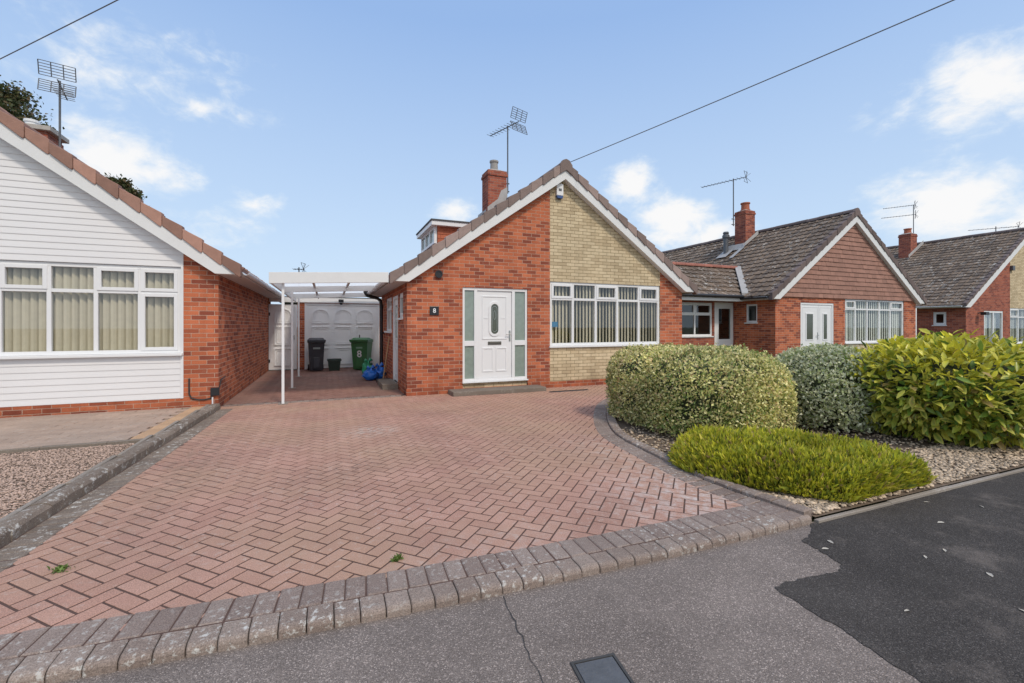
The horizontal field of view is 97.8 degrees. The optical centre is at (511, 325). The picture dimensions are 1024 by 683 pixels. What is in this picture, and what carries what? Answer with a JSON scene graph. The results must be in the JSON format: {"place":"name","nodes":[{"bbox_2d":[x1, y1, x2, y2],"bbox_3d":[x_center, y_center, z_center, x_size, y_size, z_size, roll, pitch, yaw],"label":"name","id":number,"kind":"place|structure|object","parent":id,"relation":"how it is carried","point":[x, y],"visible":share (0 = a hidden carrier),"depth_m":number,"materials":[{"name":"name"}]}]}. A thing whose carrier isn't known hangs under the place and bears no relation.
{"place":"outdoors","nodes":[
{"label":"outdoors","id":0,"kind":"place"},
{"bbox_2d":[0,0,117,58],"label":"telephone wire","id":1,"kind":"object","parent":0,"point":[59,28],"visible":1,"depth_m":7.45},
{"bbox_2d":[0,443,134,518],"bbox_3d":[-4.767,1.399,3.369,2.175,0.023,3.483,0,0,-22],"label":"gravel","id":2,"kind":"structure","parent":0,"point":[38,461],"depth_m":4.38,"materials":[{"name":"beige gravel"}]},
{"bbox_2d":[0,407,191,449],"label":"forecourt paving","id":3,"kind":"structure","parent":0,"point":[30,431],"depth_m":6.11,"materials":[{"name":"beige concrete"}]},
{"bbox_2d":[131,406,203,438],"bbox_3d":[-4.950,1.415,6.559,0.199,0.090,2.409,0,0,-20],"label":"forecourt paving edge","id":4,"kind":"object","parent":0,"point":[160,426],"visible":0.47,"depth_m":6.26,"materials":[{"name":"beige concrete"}]},
{"bbox_2d":[223,367,402,404],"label":"carport floor","id":5,"kind":"structure","parent":0,"point":[352,379],"depth_m":10.32,"materials":[{"name":"red brick"}]},
{"bbox_2d":[307,338,325,370],"bbox_3d":[-6.212,0.897,14.175,0.522,1.042,0.826,0,0,-26],"label":"wheelie bin","id":6,"kind":"object","parent":5,"relation":"on","point":[316,351],"visible":1,"depth_m":13.89,"materials":[{"name":"grey plastic"}]},
{"bbox_2d":[269,296,381,369],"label":"garage","id":7,"kind":"structure","parent":5,"relation":"on","point":[337,324],"depth_m":14.87,"materials":[{"name":"red brick"}]},
{"bbox_2d":[269,304,296,369],"bbox_3d":[-7.373,0.350,14.386,0.810,2.100,0.120,0,0,-22],"label":"side door","id":8,"kind":"structure","parent":7,"relation":"in","point":[275,310],"depth_m":14.37,"materials":[{"name":"white plastic"}]},
{"bbox_2d":[293,262,308,271],"bbox_3d":[-7.798,-1.629,16.455,0.486,1.378,0.413,0,0,-2],"label":"television aerial","id":9,"kind":"object","parent":7,"relation":"on","point":[299,269],"visible":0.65,"depth_m":16.44,"materials":[{"name":"metal"}]},
{"bbox_2d":[307,305,376,368],"bbox_3d":[-5.703,0.360,15.096,2.220,2.080,0.080,0,0,-22],"label":"garage door","id":10,"kind":"structure","parent":7,"relation":"in","point":[337,325],"depth_m":15.07,"materials":[{"name":"white plastic"}]},
{"bbox_2d":[269,272,388,404],"bbox_3d":[-4.297,0.183,11.698,2.910,2.472,6.905,0,0,-22],"label":"carport","id":11,"kind":"object","parent":5,"relation":"on","point":[292,286],"visible":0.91,"depth_m":8.72,"materials":[{"name":"white paint"}]},
{"bbox_2d":[327,358,341,370],"bbox_3d":[-5.674,1.235,14.264,0.410,0.370,0.350,0,0,-25],"label":"recycling box","id":12,"kind":"object","parent":5,"relation":"on","point":[333,364],"visible":0.99,"depth_m":14.14,"materials":[{"name":"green plastic"}]},
{"bbox_2d":[349,338,372,368],"bbox_3d":[-4.879,0.897,14.561,0.582,1.042,0.826,0,0,-2],"label":"wheelie bin","id":13,"kind":"object","parent":5,"relation":"on","point":[361,348],"visible":0.92,"depth_m":14.25,"materials":[{"name":"green plastic"}]},
{"bbox_2d":[362,358,372,373],"bbox_3d":[-3.872,1.133,12.051,0.348,0.573,0.319,0,0,-22],"label":"plastic bag","id":14,"kind":"object","parent":5,"relation":"on","point":[366,363],"visible":0.5,"depth_m":12.00,"materials":[{"name":"green plastic"}]},
{"bbox_2d":[362,365,378,379],"bbox_3d":[-3.695,1.214,11.683,0.411,0.412,0.404,0,0,20],"label":"plastic bag","id":15,"kind":"object","parent":5,"relation":"on","point":[369,373],"visible":1,"depth_m":11.57,"materials":[{"name":"blue plastic"}]},
{"bbox_2d":[373,362,385,378],"bbox_3d":[-3.541,1.191,11.895,0.339,0.458,0.331,0,0,10],"label":"plastic bag","id":16,"kind":"object","parent":5,"relation":"on","point":[380,370],"visible":0.68,"depth_m":11.84,"materials":[{"name":"blue plastic"}]},
{"bbox_2d":[376,336,389,381],"bbox_3d":[-3.288,0.844,11.407,0.354,1.153,0.169,0,0,-22],"label":"broom","id":17,"kind":"object","parent":5,"relation":"on","point":[385,361],"visible":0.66,"depth_m":11.41,"materials":[{"name":"brown wood"}]},
{"bbox_2d":[377,379,397,389],"bbox_3d":[-2.921,1.365,10.478,0.345,0.130,1.100,0,0,-22],"label":"doorstep","id":18,"kind":"object","parent":5,"relation":"on","point":[387,384],"visible":1,"depth_m":10.11,"materials":[{"name":"concrete"}]},
{"bbox_2d":[0,384,768,659],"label":"driveway","id":19,"kind":"structure","parent":0,"point":[52,615],"depth_m":3.64,"materials":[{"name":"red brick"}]},
{"bbox_2d":[47,563,74,573],"bbox_3d":[-2.619,1.400,2.600,0.123,0.034,0.100,0,0,25],"label":"weed","id":20,"kind":"object","parent":19,"relation":"on","point":[58,569],"visible":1,"depth_m":2.59,"materials":[{"name":"green plant"}]},
{"bbox_2d":[0,409,231,571],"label":"border blocks","id":21,"kind":"structure","parent":19,"relation":"on","point":[79,508],"depth_m":3.59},
{"bbox_2d":[223,395,400,406],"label":"threshold blocks","id":22,"kind":"structure","parent":19,"relation":"on","point":[310,400],"depth_m":8.49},
{"bbox_2d":[0,501,788,659],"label":"border blocks","id":23,"kind":"structure","parent":19,"relation":"on","point":[81,633],"depth_m":2.39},
{"bbox_2d":[390,553,403,561],"bbox_3d":[-0.695,1.399,2.718,0.076,0.035,0.089,0,0,19],"label":"weed","id":24,"kind":"object","parent":19,"relation":"on","point":[398,557],"visible":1,"depth_m":2.71,"materials":[{"name":"green plant"}]},
{"bbox_2d":[448,385,545,396],"bbox_3d":[-0.295,1.380,9.571,2.090,0.100,0.443,0,0,-22],"label":"doorstep","id":25,"kind":"object","parent":19,"relation":"on","point":[491,390],"visible":0.95,"depth_m":9.38,"materials":[{"name":"concrete"}]},
{"bbox_2d":[550,389,587,392],"bbox_3d":[1.249,1.418,9.763,0.950,0.024,0.100,0,0,-22],"label":"drain channel","id":26,"kind":"object","parent":19,"relation":"on","point":[569,390],"visible":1,"depth_m":9.75,"materials":[{"name":"metal"}]},
{"bbox_2d":[0,370,813,641],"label":"drive bedding","id":27,"kind":"object","parent":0,"point":[90,597],"visible":0.07,"depth_m":3.39,"materials":[{"name":"sand"}]},
{"bbox_2d":[0,107,281,417],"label":"clad bungalow","id":28,"kind":"object","parent":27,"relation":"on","point":[111,292],"visible":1,"depth_m":7.16,"materials":[{"name":"white plastic"}]},
{"bbox_2d":[37,59,76,146],"bbox_3d":[-10.236,-4.644,10.174,0.598,2.128,1.169,0,0,-37],"label":"television aerial","id":29,"kind":"object","parent":28,"relation":"on","point":[59,91],"visible":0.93,"depth_m":9.83,"materials":[{"name":"metal"}]},
{"bbox_2d":[0,260,182,359],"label":"window","id":30,"kind":"structure","parent":28,"relation":"in","point":[50,310],"depth_m":7.14,"materials":[{"name":"white plastic"}]},
{"bbox_2d":[57,521,921,682],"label":"pavement","id":31,"kind":"structure","parent":0,"point":[728,613],"depth_m":2.10,"materials":[{"name":"grey asphalt"}]},
{"bbox_2d":[0,510,811,682],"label":"kerb","id":32,"kind":"structure","parent":31,"relation":"on","point":[80,662],"depth_m":2.23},
{"bbox_2d":[503,596,543,682],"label":"pavement crack","id":33,"kind":"object","parent":31,"relation":"on","point":[523,637],"visible":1,"depth_m":2.13,"materials":[{"name":"grey asphalt"}]},
{"bbox_2d":[570,653,633,682],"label":"manhole cover","id":34,"kind":"object","parent":31,"relation":"on","point":[605,668],"visible":0.96,"depth_m":1.90,"materials":[{"name":"metal"}]},
{"bbox_2d":[775,471,1023,682],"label":"pavement patch","id":35,"kind":"object","parent":31,"relation":"on","point":[961,620],"visible":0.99,"depth_m":2.54,"materials":[{"name":"black asphalt"}]},
{"bbox_2d":[0,0,1023,303],"label":"sky","id":36,"kind":"structure","parent":0,"point":[280,135],"materials":[{"name":"blue"}]},
{"bbox_2d":[17,365,1023,631],"bbox_3d":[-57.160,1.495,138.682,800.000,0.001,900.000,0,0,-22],"label":"ground","id":37,"kind":"structure","parent":0,"point":[813,517],"depth_m":3.87,"materials":[{"name":"grey concrete"}]},
{"bbox_2d":[0,75,64,130],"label":"garden tree","id":38,"kind":"object","parent":37,"relation":"on","point":[14,102],"visible":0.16,"depth_m":17.70,"materials":[{"name":"green plant"}]},
{"bbox_2d":[0,438,142,453],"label":"gravel edging","id":39,"kind":"object","parent":37,"relation":"on","point":[63,446],"visible":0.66,"depth_m":5.14,"materials":[{"name":"concrete"}]},
{"bbox_2d":[0,404,209,522],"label":"boundary edging","id":40,"kind":"object","parent":37,"relation":"on","point":[38,498],"visible":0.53,"depth_m":4.07,"materials":[{"name":"concrete"}]},
{"bbox_2d":[0,403,220,547],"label":"boundary kerb","id":41,"kind":"structure","parent":37,"relation":"on","point":[17,525],"depth_m":3.82,"materials":[{"name":"grey concrete"}]},
{"bbox_2d":[103,172,146,199],"bbox_3d":[-17.820,-2.682,19.637,3.161,8.415,2.456,0,0,-34],"label":"garden tree","id":42,"kind":"object","parent":37,"relation":"on","point":[124,184],"visible":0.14,"depth_m":19.71,"materials":[{"name":"green plant"}]},
{"bbox_2d":[363,159,697,395],"bbox_3d":[0.278,-1.740,12.499,8.200,6.380,4.900,0,0,-22],"label":"brick bungalow","id":43,"kind":"object","parent":37,"relation":"on","point":[563,273],"visible":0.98,"depth_m":10.25,"materials":[{"name":"brick"}]},
{"bbox_2d":[384,297,391,332],"bbox_3d":[-3.240,-0.280,11.806,0.135,0.920,1.256,0,0,-22],"label":"window","id":44,"kind":"structure","parent":43,"relation":"in","point":[389,301],"depth_m":11.83,"materials":[{"name":"white plastic"}]},
{"bbox_2d":[395,299,397,381],"bbox_3d":[-2.751,0.339,10.634,0.105,1.953,0.694,0,0,-22],"label":"side door","id":45,"kind":"structure","parent":43,"relation":"in","point":[396,301],"depth_m":10.66,"materials":[{"name":"white plastic"}]},
{"bbox_2d":[397,293,402,319],"bbox_3d":[-2.424,-0.432,9.828,0.135,0.595,0.636,0,0,-22],"label":"window","id":46,"kind":"structure","parent":43,"relation":"in","point":[401,295],"depth_m":9.97,"materials":[{"name":"white plastic"}]},
{"bbox_2d":[477,291,510,377],"bbox_3d":[-0.379,0.184,9.829,0.800,1.899,0.106,0,0,-22],"label":"front door","id":47,"kind":"structure","parent":43,"relation":"in","point":[493,307],"depth_m":9.83,"materials":[{"name":"white plastic"}]},
{"bbox_2d":[487,106,527,193],"bbox_3d":[-0.225,-5.208,13.700,0.598,2.357,1.419,0,0,-42],"label":"television aerial","id":48,"kind":"object","parent":43,"relation":"attached to","point":[511,124],"visible":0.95,"depth_m":13.38,"materials":[{"name":"metal"}]},
{"bbox_2d":[549,281,658,347],"bbox_3d":[2.321,-0.265,10.978,3.235,1.535,0.230,0,0,-22],"label":"window","id":49,"kind":"structure","parent":43,"relation":"in","point":[596,287],"depth_m":10.90,"materials":[{"name":"white plastic"}]},
{"bbox_2d":[571,0,953,161],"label":"telephone wire","id":50,"kind":"object","parent":43,"relation":"attached to","point":[779,74],"visible":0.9,"depth_m":7.31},
{"bbox_2d":[662,202,926,363],"bbox_3d":[8.263,-1.980,20.279,13.415,6.800,11.000,0,0,-22],"label":"tile hung bungalow","id":51,"kind":"object","parent":37,"relation":"on","point":[843,277],"visible":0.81,"depth_m":16.16,"materials":[{"name":"tile"}]},
{"bbox_2d":[682,302,713,337],"bbox_3d":[5.978,-0.212,15.359,2.416,1.213,0.125,0,0,-22],"label":"window","id":52,"kind":"structure","parent":51,"relation":"in","point":[694,312],"depth_m":15.54,"materials":[{"name":"white plastic"}]},
{"bbox_2d":[715,302,732,345],"bbox_3d":[7.569,0.265,16.040,0.896,2.206,0.090,0,0,-22],"label":"glazed door","id":53,"kind":"structure","parent":51,"relation":"in","point":[718,305],"depth_m":16.01,"materials":[{"name":"white plastic"}]},
{"bbox_2d":[702,171,750,225],"bbox_3d":[9.339,-5.444,19.652,0.413,2.228,2.036,0,0,-42],"label":"television aerial","id":54,"kind":"object","parent":51,"relation":"attached to","point":[733,224],"visible":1,"depth_m":19.35,"materials":[{"name":"metal"}]},
{"bbox_2d":[744,304,757,323],"bbox_3d":[8.338,-0.419,15.545,0.145,0.678,0.506,0,0,-22],"label":"window","id":55,"kind":"structure","parent":51,"relation":"in","point":[748,322],"depth_m":15.58,"materials":[{"name":"white plastic"}]},
{"bbox_2d":[802,305,818,346],"bbox_3d":[10.272,0.297,15.399,0.901,2.055,0.105,0,0,-22],"label":"front door","id":56,"kind":"structure","parent":51,"relation":"in","point":[810,313],"depth_m":15.40,"materials":[{"name":"white plastic"}]},
{"bbox_2d":[819,305,831,344],"bbox_3d":[11.006,0.297,15.726,0.687,2.055,0.060,0,0,-22],"label":"front door","id":57,"kind":"structure","parent":51,"relation":"in","point":[825,311],"depth_m":15.70,"materials":[{"name":"white plastic"}]},
{"bbox_2d":[845,299,902,343],"bbox_3d":[13.619,-0.159,16.817,3.656,1.618,0.217,0,0,-22],"label":"window","id":58,"kind":"structure","parent":51,"relation":"in","point":[877,309],"depth_m":16.87,"materials":[{"name":"white plastic"}]},
{"bbox_2d":[814,468,1023,522],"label":"bed edging","id":59,"kind":"object","parent":37,"relation":"on","point":[898,500],"visible":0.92,"depth_m":3.80,"materials":[{"name":"concrete"}]},
{"bbox_2d":[887,227,1023,352],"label":"corner bungalow","id":60,"kind":"object","parent":37,"relation":"on","point":[969,284],"visible":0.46,"depth_m":22.10,"materials":[{"name":"red brick"}]},
{"bbox_2d":[881,201,918,232],"bbox_3d":[23.402,-6.054,27.004,1.686,2.748,0.413,0,0,37],"label":"television aerial","id":61,"kind":"object","parent":60,"relation":"attached to","point":[907,215],"visible":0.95,"depth_m":26.61,"materials":[{"name":"metal"}]},
{"bbox_2d":[932,312,946,325],"bbox_3d":[20.425,-0.334,21.344,0.135,0.668,0.556,0,0,-22],"label":"window","id":62,"kind":"structure","parent":60,"relation":"in","point":[934,313],"depth_m":21.38,"materials":[{"name":"white plastic"}]},
{"bbox_2d":[984,311,1002,347],"bbox_3d":[23.022,0.305,21.506,1.756,2.046,0.200,0,0,-22],"label":"glazed door","id":63,"kind":"structure","parent":60,"relation":"in","point":[992,317],"depth_m":21.64,"materials":[{"name":"white plastic"}]},
{"bbox_2d":[968,222,1021,230],"bbox_3d":[26.584,-4.894,24.634,2.086,1.428,0.413,0,0,31],"label":"television aerial","id":64,"kind":"object","parent":60,"relation":"attached to","point":[1001,227],"visible":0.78,"depth_m":24.47,"materials":[{"name":"metal"}]},
{"bbox_2d":[1010,308,1023,343],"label":"window","id":65,"kind":"structure","parent":60,"relation":"in","point":[1017,317],"depth_m":22.38,"materials":[{"name":"white plastic"}]},
{"bbox_2d":[614,405,1023,516],"bbox_3d":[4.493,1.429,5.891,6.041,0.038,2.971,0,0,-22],"label":"gravel","id":66,"kind":"structure","parent":0,"point":[969,467],"depth_m":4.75,"materials":[{"name":"beige gravel"}]},
{"bbox_2d":[593,398,802,523],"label":"border blocks","id":67,"kind":"structure","parent":66,"relation":"on","point":[601,422],"depth_m":4.34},
{"bbox_2d":[604,341,802,437],"bbox_3d":[2.597,0.843,6.481,1.971,1.232,2.554,0,0,-22],"label":"hedge bush","id":68,"kind":"object","parent":66,"relation":"on","point":[681,388],"visible":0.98,"depth_m":5.65,"materials":[{"name":"green plant"}]},
{"bbox_2d":[607,397,811,517],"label":"bed kerb","id":69,"kind":"structure","parent":66,"relation":"on","point":[617,430],"depth_m":3.95,"materials":[{"name":"grey concrete"}]},
{"bbox_2d":[666,423,938,502],"bbox_3d":[2.681,1.215,4.300,2.258,0.398,1.455,0,0,27],"label":"heath shrub","id":70,"kind":"object","parent":66,"relation":"on","point":[829,466],"visible":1,"depth_m":3.91,"materials":[{"name":"green plant"}]},
{"bbox_2d":[770,342,897,433],"bbox_3d":[4.635,0.839,6.572,1.907,1.232,1.737,0,0,-22],"label":"silver bush","id":71,"kind":"object","parent":66,"relation":"on","point":[826,396],"visible":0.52,"depth_m":6.00,"materials":[{"name":"green plant"}]},
{"bbox_2d":[840,328,1023,450],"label":"laurel bush","id":72,"kind":"object","parent":66,"relation":"on","point":[947,386],"visible":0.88,"depth_m":5.29,"materials":[{"name":"green plant"}]}
]}

